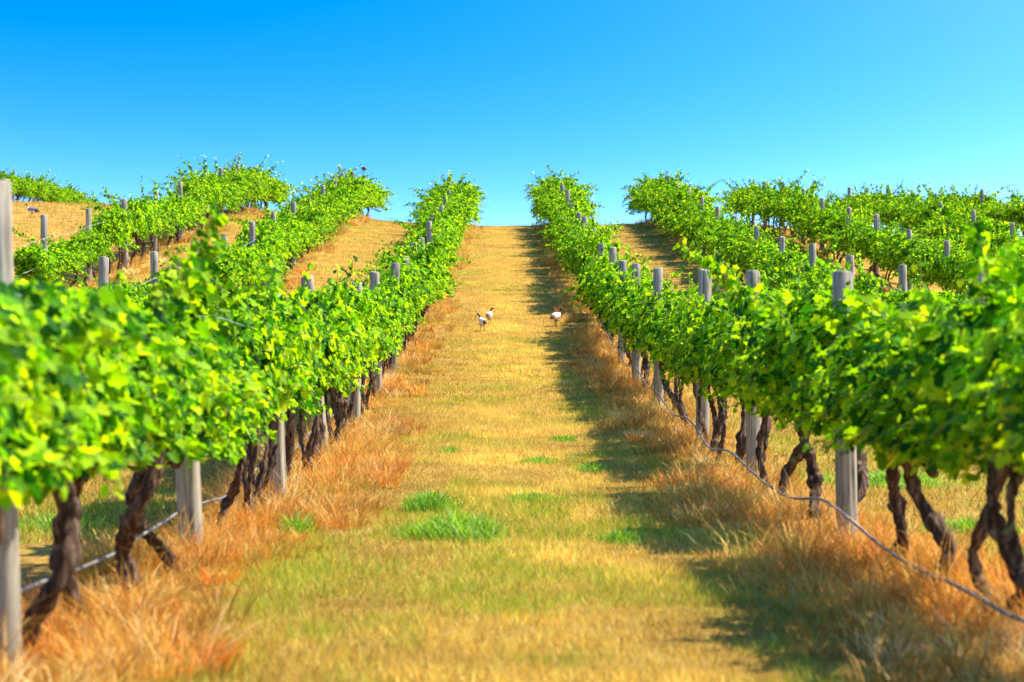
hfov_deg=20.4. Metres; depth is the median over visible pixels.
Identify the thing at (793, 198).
grapevine
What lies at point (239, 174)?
grapevine
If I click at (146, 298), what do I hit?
grapevine
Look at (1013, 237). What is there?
grapevine
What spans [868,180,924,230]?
grapevine
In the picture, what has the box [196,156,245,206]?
grapevine
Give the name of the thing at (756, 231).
trellis post
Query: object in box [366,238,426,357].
grapevine
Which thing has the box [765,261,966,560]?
grapevine
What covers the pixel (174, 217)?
grapevine
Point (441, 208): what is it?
trellis post
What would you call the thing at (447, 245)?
grapevine
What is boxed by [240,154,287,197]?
grapevine
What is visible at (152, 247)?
grapevine
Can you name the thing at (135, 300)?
grapevine
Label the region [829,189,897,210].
grapevine
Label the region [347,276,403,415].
grapevine
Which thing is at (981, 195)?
trellis post
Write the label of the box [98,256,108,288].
trellis post
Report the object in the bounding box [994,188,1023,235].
grapevine
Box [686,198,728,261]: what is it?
grapevine
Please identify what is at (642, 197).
grapevine
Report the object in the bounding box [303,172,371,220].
grapevine
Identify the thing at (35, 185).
grapevine
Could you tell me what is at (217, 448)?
grapevine
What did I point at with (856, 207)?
grapevine
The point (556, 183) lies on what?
grapevine
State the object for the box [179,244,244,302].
grapevine
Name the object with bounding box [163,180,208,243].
grapevine
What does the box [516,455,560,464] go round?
grass clump
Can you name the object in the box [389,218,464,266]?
grapevine
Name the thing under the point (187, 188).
grapevine
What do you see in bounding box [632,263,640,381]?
trellis post
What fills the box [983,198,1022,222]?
grapevine
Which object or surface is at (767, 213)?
grapevine
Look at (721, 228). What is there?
grapevine
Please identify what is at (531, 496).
grass clump
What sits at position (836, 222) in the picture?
grapevine
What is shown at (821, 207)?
trellis post
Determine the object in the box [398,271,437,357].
grapevine
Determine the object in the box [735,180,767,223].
grapevine
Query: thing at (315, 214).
grapevine
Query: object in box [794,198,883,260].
grapevine
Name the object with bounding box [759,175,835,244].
grapevine
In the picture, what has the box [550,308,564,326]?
ibis
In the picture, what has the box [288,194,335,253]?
grapevine
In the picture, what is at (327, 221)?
grapevine
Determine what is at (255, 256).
grapevine
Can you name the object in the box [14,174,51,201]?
grapevine
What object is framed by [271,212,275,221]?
trellis post
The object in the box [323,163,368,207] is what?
grapevine
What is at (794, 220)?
grapevine
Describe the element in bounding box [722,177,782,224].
grapevine
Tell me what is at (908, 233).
trellis post
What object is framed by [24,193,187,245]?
trellis wire
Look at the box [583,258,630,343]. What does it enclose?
grapevine
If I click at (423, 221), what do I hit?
grapevine
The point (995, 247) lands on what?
grapevine
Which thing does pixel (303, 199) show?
grapevine
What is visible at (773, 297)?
grapevine
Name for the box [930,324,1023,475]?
grapevine
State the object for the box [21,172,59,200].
grapevine
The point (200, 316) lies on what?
trellis wire
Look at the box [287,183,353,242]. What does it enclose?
grapevine
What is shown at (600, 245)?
trellis post
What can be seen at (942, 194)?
grapevine
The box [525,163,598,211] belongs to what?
grapevine
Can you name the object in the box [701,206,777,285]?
grapevine
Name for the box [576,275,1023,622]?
drip pipe
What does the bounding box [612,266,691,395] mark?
grapevine
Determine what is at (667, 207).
grapevine
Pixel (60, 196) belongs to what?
grapevine
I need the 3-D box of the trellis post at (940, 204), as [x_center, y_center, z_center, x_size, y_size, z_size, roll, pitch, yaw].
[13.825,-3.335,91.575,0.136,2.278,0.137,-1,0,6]
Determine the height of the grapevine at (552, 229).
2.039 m
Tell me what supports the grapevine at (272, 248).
on the ground at (34, 556)
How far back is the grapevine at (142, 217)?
75.48 m
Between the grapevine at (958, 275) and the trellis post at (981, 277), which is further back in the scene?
the grapevine at (958, 275)
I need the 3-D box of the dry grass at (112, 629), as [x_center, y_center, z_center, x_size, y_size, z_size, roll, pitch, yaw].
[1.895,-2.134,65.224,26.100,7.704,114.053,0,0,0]
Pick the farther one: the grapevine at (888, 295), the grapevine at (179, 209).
the grapevine at (179, 209)
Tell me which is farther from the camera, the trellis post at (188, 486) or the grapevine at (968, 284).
the grapevine at (968, 284)
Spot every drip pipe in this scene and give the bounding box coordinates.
[20,354,387,592]
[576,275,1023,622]
[747,218,909,289]
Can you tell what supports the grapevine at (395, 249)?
on the ground at (34, 556)
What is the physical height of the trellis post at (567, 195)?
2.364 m
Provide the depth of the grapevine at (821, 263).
56.74 m
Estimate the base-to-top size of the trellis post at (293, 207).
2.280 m
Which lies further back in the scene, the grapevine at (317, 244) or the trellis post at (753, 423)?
the grapevine at (317, 244)
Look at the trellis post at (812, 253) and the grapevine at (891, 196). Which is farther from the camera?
the grapevine at (891, 196)
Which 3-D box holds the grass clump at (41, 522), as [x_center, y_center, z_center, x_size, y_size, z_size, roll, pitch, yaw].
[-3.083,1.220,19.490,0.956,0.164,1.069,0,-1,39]
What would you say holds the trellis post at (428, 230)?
on the ground at (34, 556)
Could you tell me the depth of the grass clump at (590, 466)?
26.72 m
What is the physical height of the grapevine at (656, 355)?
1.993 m
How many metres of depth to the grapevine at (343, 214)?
92.16 m
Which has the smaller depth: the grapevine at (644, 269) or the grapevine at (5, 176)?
the grapevine at (644, 269)
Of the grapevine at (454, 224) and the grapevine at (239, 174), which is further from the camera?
the grapevine at (239, 174)
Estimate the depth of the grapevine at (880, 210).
101.14 m
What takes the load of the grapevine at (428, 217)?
on the ground at (34, 556)
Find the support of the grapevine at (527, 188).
on the ground at (34, 556)
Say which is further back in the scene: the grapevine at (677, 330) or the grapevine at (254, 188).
the grapevine at (254, 188)
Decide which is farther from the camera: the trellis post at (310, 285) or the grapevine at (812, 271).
the grapevine at (812, 271)
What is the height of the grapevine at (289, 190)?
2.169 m
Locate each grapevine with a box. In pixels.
[0,165,21,194]
[0,168,31,199]
[0,273,130,544]
[0,276,160,665]
[10,171,51,200]
[11,172,36,200]
[12,228,109,285]
[13,233,69,283]
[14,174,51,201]
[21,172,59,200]
[28,171,65,201]
[34,260,211,625]
[35,176,70,201]
[43,183,72,202]
[48,233,100,288]
[56,180,90,203]
[59,180,87,203]
[62,184,83,202]
[69,219,98,284]
[71,188,94,203]
[71,189,146,274]
[75,278,112,290]
[77,275,157,309]
[80,221,114,281]
[81,184,162,264]
[92,278,166,307]
[102,200,140,269]
[114,199,255,596]
[117,183,170,259]
[125,290,272,574]
[136,170,185,251]
[144,260,170,287]
[151,179,221,219]
[152,184,191,251]
[153,178,198,247]
[161,164,227,228]
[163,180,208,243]
[163,251,334,517]
[166,173,212,231]
[168,153,239,224]
[170,170,252,223]
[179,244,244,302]
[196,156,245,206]
[199,162,254,213]
[200,247,339,505]
[201,166,266,212]
[212,215,268,292]
[213,154,259,214]
[213,242,245,304]
[214,153,274,211]
[217,328,283,526]
[229,215,299,285]
[233,278,351,479]
[235,210,283,286]
[236,269,372,473]
[237,244,266,286]
[239,224,292,291]
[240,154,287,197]
[240,193,336,272]
[242,167,270,210]
[243,165,295,208]
[243,171,271,208]
[245,219,315,258]
[247,281,397,448]
[256,173,288,209]
[257,207,296,279]
[261,170,303,205]
[262,188,335,257]
[274,187,328,261]
[276,191,326,268]
[285,177,357,238]
[286,183,337,234]
[286,252,369,461]
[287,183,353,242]
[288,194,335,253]
[296,174,366,233]
[300,180,366,219]
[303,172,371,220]
[317,168,371,223]
[317,180,347,219]
[318,169,385,207]
[320,275,400,433]
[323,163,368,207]
[324,164,374,215]
[329,267,413,409]
[331,167,388,207]
[341,288,391,430]
[345,172,378,213]
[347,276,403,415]
[348,265,421,378]
[350,247,457,319]
[356,176,396,214]
[358,177,386,212]
[363,180,393,217]
[363,262,402,397]
[364,263,419,372]
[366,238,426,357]
[369,239,461,310]
[369,279,414,371]
[372,251,448,337]
[383,247,436,342]
[386,228,470,331]
[387,253,429,352]
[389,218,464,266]
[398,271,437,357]
[400,187,483,228]
[400,233,457,270]
[402,236,452,303]
[404,203,464,256]
[406,200,473,243]
[406,201,463,247]
[408,186,477,222]
[410,192,477,240]
[414,172,488,220]
[414,186,463,239]
[416,201,469,234]
[420,203,461,245]
[420,208,457,256]
[420,243,466,316]
[423,176,486,207]
[423,179,476,213]
[425,183,468,218]
[433,168,483,211]
[438,171,478,206]
[452,177,486,214]
[523,169,596,213]
[524,173,586,208]
[524,175,590,213]
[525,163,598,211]
[525,183,590,217]
[528,184,596,220]
[532,184,606,229]
[534,175,593,210]
[535,194,596,231]
[535,208,596,264]
[537,176,578,223]
[539,202,589,248]
[541,188,600,250]
[542,194,592,231]
[544,206,597,251]
[545,203,620,264]
[547,181,599,240]
[549,220,630,273]
[555,220,644,338]
[556,209,599,255]
[560,197,614,305]
[560,219,625,276]
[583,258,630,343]
[584,236,630,329]
[590,255,652,348]
[591,263,639,339]
[594,269,648,367]
[598,267,690,385]
[599,258,650,363]
[611,263,655,374]
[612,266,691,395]
[619,173,673,210]
[620,184,683,220]
[622,274,696,403]
[623,177,661,212]
[628,278,715,411]
[629,171,672,210]
[629,173,671,212]
[631,174,674,214]
[634,171,668,221]
[638,170,710,216]
[638,299,734,443]
[643,181,716,215]
[645,165,702,212]
[646,183,729,243]
[646,286,697,430]
[649,180,721,237]
[649,272,697,425]
[651,192,738,247]
[653,180,719,238]
[658,190,741,255]
[660,278,775,462]
[672,195,719,250]
[672,237,809,489]
[676,198,726,251]
[676,262,778,471]
[680,204,757,249]
[682,249,855,501]
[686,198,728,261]
[695,204,777,266]
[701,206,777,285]
[706,213,746,276]
[710,209,759,281]
[715,204,784,273]
[717,175,750,222]
[718,290,834,522]
[721,177,758,221]
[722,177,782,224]
[730,186,777,224]
[732,207,782,280]
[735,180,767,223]
[739,236,800,291]
[740,178,782,227]
[743,180,803,229]
[744,288,888,531]
[746,178,779,227]
[750,168,827,237]
[751,237,805,290]
[757,251,784,300]
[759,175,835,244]
[760,175,817,232]
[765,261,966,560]
[766,244,808,289]
[774,236,837,305]
[780,181,839,242]
[782,245,830,294]
[783,192,853,249]
[784,182,823,240]
[791,276,1020,580]
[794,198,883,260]
[800,187,846,256]
[807,273,831,291]
[811,202,863,264]
[814,210,864,254]
[829,181,866,220]
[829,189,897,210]
[835,192,873,274]
[837,217,906,276]
[840,244,888,295]
[843,181,878,209]
[847,182,894,206]
[851,188,897,229]
[855,272,916,314]
[856,215,1023,619]
[856,227,905,286]
[858,178,924,225]
[863,189,924,229]
[865,280,896,306]
[866,240,898,290]
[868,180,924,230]
[876,216,943,271]
[878,183,944,227]
[883,226,932,287]
[884,271,937,314]
[887,230,971,289]
[889,201,965,234]
[899,285,969,314]
[902,182,973,233]
[906,208,978,291]
[913,201,985,237]
[918,202,998,245]
[922,188,940,204]
[923,183,954,202]
[924,184,964,202]
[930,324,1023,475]
[932,247,974,291]
[936,208,1021,246]
[942,183,986,201]
[949,185,1009,212]
[949,253,992,294]
[950,196,1023,218]
[951,183,998,207]
[951,201,1023,251]
[956,239,1023,303]
[960,272,974,300]
[964,215,1017,251]
[966,201,1023,220]
[976,186,1022,236]
[981,232,1023,299]
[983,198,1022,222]
[986,224,1023,256]
[991,224,1023,257]
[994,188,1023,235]
[997,235,1022,258]
[1003,427,1023,532]
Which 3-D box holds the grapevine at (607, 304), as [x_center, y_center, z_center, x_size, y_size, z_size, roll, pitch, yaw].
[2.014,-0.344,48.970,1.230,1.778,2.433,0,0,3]
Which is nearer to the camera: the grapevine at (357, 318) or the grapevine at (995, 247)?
the grapevine at (357, 318)
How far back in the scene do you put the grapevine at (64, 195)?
165.77 m
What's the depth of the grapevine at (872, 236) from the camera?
75.86 m
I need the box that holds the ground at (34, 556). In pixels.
[12,202,1023,681]
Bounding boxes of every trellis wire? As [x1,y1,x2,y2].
[17,240,432,328]
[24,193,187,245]
[694,203,968,301]
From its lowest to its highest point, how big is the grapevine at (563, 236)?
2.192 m
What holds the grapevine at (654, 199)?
on the ground at (34, 556)
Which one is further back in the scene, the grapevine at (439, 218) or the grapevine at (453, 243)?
the grapevine at (439, 218)
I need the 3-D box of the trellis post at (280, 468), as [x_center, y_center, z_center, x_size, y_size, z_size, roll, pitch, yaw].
[-1.894,0.628,22.890,0.188,2.234,0.137,0,0,1]
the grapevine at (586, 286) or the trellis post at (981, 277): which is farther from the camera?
the grapevine at (586, 286)
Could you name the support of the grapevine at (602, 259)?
on the ground at (34, 556)
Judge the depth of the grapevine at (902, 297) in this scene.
42.68 m
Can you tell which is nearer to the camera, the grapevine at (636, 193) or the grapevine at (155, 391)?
the grapevine at (155, 391)
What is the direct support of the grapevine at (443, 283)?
on the ground at (34, 556)
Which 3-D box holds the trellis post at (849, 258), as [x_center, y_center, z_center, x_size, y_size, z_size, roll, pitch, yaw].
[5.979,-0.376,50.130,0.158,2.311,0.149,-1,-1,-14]
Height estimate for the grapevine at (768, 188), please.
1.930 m
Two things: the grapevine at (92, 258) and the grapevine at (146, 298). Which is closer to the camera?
the grapevine at (146, 298)
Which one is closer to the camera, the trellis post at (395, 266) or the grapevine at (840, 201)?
the trellis post at (395, 266)
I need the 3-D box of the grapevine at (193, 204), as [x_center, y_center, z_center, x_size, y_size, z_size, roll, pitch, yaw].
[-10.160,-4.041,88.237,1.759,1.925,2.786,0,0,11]
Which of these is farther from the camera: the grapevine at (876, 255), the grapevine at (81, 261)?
the grapevine at (876, 255)
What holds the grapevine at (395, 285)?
on the ground at (34, 556)
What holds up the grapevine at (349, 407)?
on the ground at (34, 556)
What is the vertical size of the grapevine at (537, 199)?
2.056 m
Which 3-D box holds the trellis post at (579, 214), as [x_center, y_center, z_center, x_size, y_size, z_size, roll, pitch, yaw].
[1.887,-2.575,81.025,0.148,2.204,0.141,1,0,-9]
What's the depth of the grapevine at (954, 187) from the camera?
113.81 m
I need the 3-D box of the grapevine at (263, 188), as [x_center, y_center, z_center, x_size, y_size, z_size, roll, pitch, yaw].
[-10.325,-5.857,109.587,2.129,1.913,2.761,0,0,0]
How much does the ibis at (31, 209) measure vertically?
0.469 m
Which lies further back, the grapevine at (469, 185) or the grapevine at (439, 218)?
the grapevine at (469, 185)
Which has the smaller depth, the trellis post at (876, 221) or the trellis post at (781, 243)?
the trellis post at (781, 243)
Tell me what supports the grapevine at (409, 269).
on the ground at (34, 556)
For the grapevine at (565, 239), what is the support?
on the ground at (34, 556)
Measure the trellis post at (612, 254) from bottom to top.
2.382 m
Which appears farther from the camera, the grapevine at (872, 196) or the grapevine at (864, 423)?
the grapevine at (872, 196)
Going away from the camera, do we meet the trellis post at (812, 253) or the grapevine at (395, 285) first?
the grapevine at (395, 285)
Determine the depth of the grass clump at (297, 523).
18.94 m
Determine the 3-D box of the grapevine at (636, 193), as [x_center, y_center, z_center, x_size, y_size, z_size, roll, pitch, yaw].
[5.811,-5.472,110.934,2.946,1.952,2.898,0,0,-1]
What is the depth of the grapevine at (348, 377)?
27.55 m
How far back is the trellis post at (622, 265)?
49.97 m
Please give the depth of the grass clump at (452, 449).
29.75 m
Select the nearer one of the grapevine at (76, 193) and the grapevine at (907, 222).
the grapevine at (907, 222)
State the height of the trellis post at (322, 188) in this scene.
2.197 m
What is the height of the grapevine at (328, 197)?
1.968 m
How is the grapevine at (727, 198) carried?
on the ground at (34, 556)
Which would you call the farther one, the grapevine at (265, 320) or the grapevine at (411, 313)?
the grapevine at (411, 313)
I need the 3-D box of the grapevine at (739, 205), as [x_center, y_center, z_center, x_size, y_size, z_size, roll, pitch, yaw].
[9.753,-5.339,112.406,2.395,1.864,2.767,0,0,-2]
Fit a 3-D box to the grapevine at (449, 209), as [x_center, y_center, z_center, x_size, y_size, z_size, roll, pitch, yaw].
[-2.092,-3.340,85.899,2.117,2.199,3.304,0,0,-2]
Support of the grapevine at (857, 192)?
on the ground at (34, 556)
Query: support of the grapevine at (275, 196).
on the ground at (34, 556)
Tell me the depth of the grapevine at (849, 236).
80.10 m
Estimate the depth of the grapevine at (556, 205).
89.37 m
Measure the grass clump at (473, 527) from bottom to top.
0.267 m
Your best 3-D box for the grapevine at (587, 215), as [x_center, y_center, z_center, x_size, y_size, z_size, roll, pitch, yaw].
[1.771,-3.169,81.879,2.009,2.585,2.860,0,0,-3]
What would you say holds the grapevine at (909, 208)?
on the ground at (34, 556)
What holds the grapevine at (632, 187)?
on the ground at (34, 556)
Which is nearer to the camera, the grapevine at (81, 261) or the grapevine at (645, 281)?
the grapevine at (645, 281)
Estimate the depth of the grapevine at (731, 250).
69.70 m
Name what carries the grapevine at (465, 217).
on the ground at (34, 556)
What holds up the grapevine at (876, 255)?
on the ground at (34, 556)
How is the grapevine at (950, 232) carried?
on the ground at (34, 556)
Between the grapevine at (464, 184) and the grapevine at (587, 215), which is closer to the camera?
the grapevine at (587, 215)
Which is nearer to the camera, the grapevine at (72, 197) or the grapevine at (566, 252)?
the grapevine at (566, 252)
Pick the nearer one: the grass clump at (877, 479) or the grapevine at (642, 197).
the grass clump at (877, 479)
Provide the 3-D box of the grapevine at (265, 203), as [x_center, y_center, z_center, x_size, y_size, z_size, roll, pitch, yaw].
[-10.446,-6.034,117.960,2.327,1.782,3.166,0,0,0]
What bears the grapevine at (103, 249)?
on the ground at (34, 556)
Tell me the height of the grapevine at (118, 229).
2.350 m
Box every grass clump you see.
[19,508,117,531]
[265,509,324,534]
[388,501,514,544]
[392,483,465,512]
[438,445,462,452]
[503,491,576,503]
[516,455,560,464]
[549,434,577,442]
[575,459,609,472]
[587,525,648,546]
[824,468,946,489]
[908,513,1023,533]
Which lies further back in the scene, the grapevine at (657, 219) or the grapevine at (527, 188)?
the grapevine at (527, 188)
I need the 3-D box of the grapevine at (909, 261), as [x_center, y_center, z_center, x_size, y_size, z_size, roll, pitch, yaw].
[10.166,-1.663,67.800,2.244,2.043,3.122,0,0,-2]
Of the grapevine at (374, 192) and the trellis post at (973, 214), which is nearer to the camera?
the trellis post at (973, 214)
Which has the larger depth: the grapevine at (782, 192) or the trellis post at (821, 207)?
the grapevine at (782, 192)
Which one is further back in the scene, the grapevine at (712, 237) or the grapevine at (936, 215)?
the grapevine at (936, 215)
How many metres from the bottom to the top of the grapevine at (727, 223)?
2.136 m
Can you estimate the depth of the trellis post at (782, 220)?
102.51 m
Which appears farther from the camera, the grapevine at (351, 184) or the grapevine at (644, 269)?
the grapevine at (351, 184)
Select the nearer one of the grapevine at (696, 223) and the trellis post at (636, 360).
the trellis post at (636, 360)
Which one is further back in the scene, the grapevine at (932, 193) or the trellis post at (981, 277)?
the grapevine at (932, 193)
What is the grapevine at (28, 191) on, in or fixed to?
on the ground at (34, 556)
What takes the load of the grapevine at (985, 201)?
on the ground at (34, 556)
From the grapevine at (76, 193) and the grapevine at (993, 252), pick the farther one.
the grapevine at (76, 193)
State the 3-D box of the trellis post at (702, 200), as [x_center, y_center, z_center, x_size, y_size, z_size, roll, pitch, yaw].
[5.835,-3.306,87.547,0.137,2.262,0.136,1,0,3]
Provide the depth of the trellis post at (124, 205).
74.45 m
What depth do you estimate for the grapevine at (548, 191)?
95.45 m
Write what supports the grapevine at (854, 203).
on the ground at (34, 556)
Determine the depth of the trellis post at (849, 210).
83.54 m
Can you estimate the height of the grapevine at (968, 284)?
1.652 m
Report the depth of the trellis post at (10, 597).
10.49 m
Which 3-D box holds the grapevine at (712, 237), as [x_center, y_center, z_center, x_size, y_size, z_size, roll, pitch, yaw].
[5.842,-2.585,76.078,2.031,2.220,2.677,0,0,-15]
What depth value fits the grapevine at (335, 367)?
25.97 m
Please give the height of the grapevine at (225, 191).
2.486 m
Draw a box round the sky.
[0,0,1023,237]
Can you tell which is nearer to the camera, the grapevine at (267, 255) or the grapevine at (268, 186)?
the grapevine at (267, 255)
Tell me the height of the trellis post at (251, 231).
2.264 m
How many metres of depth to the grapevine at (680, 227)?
86.44 m
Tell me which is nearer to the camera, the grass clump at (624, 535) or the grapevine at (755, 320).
the grass clump at (624, 535)
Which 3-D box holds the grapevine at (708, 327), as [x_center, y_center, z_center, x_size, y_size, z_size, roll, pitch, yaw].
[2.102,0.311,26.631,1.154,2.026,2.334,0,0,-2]
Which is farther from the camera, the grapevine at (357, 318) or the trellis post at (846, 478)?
the grapevine at (357, 318)
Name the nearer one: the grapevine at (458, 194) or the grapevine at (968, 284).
the grapevine at (968, 284)
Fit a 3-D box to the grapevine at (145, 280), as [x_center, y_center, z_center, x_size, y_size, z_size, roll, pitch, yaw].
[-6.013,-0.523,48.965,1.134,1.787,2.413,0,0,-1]
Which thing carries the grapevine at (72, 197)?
on the ground at (34, 556)
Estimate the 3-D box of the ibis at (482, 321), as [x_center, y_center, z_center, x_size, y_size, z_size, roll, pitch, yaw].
[-0.636,-0.396,60.028,0.138,0.377,0.500,0,-1,-25]
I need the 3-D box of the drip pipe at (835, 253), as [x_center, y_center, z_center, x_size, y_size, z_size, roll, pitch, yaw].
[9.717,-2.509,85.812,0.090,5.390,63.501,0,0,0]
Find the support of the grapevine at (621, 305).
on the ground at (34, 556)
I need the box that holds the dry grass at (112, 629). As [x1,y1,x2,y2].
[0,205,1023,681]
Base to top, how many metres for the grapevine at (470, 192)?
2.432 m
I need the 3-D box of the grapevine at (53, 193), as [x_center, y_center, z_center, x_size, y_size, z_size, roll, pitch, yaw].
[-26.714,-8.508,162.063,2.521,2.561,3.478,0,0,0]
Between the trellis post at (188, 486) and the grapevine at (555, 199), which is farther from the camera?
the grapevine at (555, 199)
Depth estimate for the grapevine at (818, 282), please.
52.27 m
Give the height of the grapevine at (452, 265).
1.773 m
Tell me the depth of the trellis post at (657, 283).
37.57 m
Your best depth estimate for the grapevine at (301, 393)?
21.43 m
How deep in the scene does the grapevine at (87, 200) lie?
173.79 m
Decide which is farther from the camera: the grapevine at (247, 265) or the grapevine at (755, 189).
the grapevine at (755, 189)
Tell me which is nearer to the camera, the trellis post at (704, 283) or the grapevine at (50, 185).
the trellis post at (704, 283)
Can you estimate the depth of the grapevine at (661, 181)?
102.83 m
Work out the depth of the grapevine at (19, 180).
150.82 m
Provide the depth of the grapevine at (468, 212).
93.22 m
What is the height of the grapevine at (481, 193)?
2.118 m
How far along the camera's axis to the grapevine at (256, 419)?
18.65 m
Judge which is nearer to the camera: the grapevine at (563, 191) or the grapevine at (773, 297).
the grapevine at (773, 297)
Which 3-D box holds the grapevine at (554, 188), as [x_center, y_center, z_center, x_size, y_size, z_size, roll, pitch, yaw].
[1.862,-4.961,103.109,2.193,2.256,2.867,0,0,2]
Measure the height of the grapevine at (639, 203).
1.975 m
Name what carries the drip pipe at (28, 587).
on the ground at (34, 556)
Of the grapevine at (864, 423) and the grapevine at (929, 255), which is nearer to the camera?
the grapevine at (864, 423)
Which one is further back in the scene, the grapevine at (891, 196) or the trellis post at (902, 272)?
the grapevine at (891, 196)
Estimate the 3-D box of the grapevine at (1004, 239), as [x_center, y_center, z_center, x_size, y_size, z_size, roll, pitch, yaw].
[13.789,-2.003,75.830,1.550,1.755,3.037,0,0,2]
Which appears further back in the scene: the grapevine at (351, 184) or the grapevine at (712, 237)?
the grapevine at (351, 184)
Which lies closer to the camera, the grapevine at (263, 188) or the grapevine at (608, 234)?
the grapevine at (608, 234)
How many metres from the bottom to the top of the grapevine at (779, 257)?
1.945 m
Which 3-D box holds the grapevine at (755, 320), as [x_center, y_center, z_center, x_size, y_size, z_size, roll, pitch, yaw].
[2.067,0.358,21.729,1.342,2.119,2.255,0,0,-2]
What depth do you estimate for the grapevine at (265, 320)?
20.10 m
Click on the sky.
(94, 93)
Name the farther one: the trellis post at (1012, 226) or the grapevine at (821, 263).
the trellis post at (1012, 226)
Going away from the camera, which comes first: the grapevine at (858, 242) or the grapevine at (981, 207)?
the grapevine at (858, 242)
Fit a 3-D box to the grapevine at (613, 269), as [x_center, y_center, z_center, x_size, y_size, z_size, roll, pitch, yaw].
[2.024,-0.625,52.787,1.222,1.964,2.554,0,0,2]
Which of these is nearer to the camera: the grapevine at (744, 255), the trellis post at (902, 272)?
the trellis post at (902, 272)
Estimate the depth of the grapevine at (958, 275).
61.23 m
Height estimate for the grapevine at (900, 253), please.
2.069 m
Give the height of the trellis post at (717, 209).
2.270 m
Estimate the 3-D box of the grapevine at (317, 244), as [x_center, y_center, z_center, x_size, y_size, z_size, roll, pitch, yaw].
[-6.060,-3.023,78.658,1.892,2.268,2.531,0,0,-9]
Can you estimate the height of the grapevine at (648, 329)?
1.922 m
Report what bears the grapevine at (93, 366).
on the ground at (34, 556)
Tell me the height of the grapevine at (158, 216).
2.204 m
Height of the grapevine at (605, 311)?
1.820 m
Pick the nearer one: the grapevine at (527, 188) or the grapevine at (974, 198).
the grapevine at (974, 198)
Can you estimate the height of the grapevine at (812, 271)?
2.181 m
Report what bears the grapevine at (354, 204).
on the ground at (34, 556)
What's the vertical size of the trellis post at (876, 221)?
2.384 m
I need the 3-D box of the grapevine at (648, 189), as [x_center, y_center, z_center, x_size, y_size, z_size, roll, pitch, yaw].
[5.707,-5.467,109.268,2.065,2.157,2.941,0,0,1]
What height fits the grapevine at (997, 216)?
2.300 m
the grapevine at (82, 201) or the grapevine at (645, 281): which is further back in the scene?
the grapevine at (82, 201)
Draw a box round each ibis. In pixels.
[25,204,39,214]
[475,313,486,330]
[486,307,494,322]
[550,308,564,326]
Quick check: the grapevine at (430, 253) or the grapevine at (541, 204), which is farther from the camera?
the grapevine at (541, 204)
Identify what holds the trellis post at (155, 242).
on the ground at (34, 556)
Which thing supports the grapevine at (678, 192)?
on the ground at (34, 556)
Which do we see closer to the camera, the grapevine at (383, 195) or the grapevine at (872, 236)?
the grapevine at (872, 236)
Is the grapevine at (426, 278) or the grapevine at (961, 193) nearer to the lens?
the grapevine at (426, 278)
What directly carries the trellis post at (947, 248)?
on the ground at (34, 556)
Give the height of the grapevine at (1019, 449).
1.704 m
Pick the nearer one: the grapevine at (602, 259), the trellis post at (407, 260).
the trellis post at (407, 260)
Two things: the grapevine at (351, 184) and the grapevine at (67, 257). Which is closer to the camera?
the grapevine at (67, 257)
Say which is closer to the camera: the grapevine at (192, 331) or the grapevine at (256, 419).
the grapevine at (192, 331)
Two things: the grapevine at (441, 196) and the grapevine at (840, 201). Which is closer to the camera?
the grapevine at (441, 196)
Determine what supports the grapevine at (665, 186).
on the ground at (34, 556)
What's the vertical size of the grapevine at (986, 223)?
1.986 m
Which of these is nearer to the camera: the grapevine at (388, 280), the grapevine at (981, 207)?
the grapevine at (388, 280)
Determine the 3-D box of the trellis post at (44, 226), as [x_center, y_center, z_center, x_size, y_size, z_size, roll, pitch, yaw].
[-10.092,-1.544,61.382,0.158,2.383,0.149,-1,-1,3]
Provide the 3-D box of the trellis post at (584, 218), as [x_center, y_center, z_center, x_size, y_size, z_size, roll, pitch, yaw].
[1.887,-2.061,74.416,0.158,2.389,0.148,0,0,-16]
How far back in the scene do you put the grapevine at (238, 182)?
100.50 m
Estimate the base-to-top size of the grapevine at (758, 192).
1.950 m
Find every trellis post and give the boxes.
[0,179,21,680]
[40,214,47,250]
[86,208,91,283]
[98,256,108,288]
[122,198,128,267]
[150,251,158,284]
[153,191,157,250]
[167,266,203,546]
[178,182,182,237]
[219,168,223,213]
[236,164,240,212]
[249,221,255,286]
[265,283,285,497]
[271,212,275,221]
[291,201,295,266]
[301,275,327,453]
[321,185,324,195]
[350,282,362,421]
[370,271,381,391]
[388,263,399,371]
[402,256,408,345]
[419,237,424,252]
[426,221,431,241]
[439,205,443,213]
[560,184,563,193]
[565,190,569,201]
[577,212,581,220]
[582,216,586,227]
[598,243,603,324]
[608,247,616,341]
[618,260,626,361]
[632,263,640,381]
[653,267,663,407]
[695,269,711,442]
[700,197,703,252]
[715,206,719,262]
[745,270,760,479]
[754,226,759,245]
[763,181,767,225]
[779,236,784,306]
[781,182,784,232]
[801,189,805,242]
[809,244,815,268]
[820,198,823,253]
[832,270,857,542]
[846,207,850,254]
[846,254,854,278]
[847,187,850,195]
[873,214,878,279]
[898,264,906,293]
[906,229,911,289]
[939,202,942,215]
[944,240,950,291]
[971,210,975,222]
[975,273,984,305]
[980,189,983,202]
[1009,222,1014,241]
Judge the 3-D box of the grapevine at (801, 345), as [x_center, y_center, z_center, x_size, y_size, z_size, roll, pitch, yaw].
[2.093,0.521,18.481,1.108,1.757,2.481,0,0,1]
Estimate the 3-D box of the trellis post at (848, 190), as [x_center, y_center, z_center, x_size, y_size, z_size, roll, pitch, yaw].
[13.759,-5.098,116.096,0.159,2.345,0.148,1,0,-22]
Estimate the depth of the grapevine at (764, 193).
108.35 m
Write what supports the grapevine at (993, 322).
on the ground at (34, 556)
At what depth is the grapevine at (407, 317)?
44.49 m
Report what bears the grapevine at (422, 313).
on the ground at (34, 556)

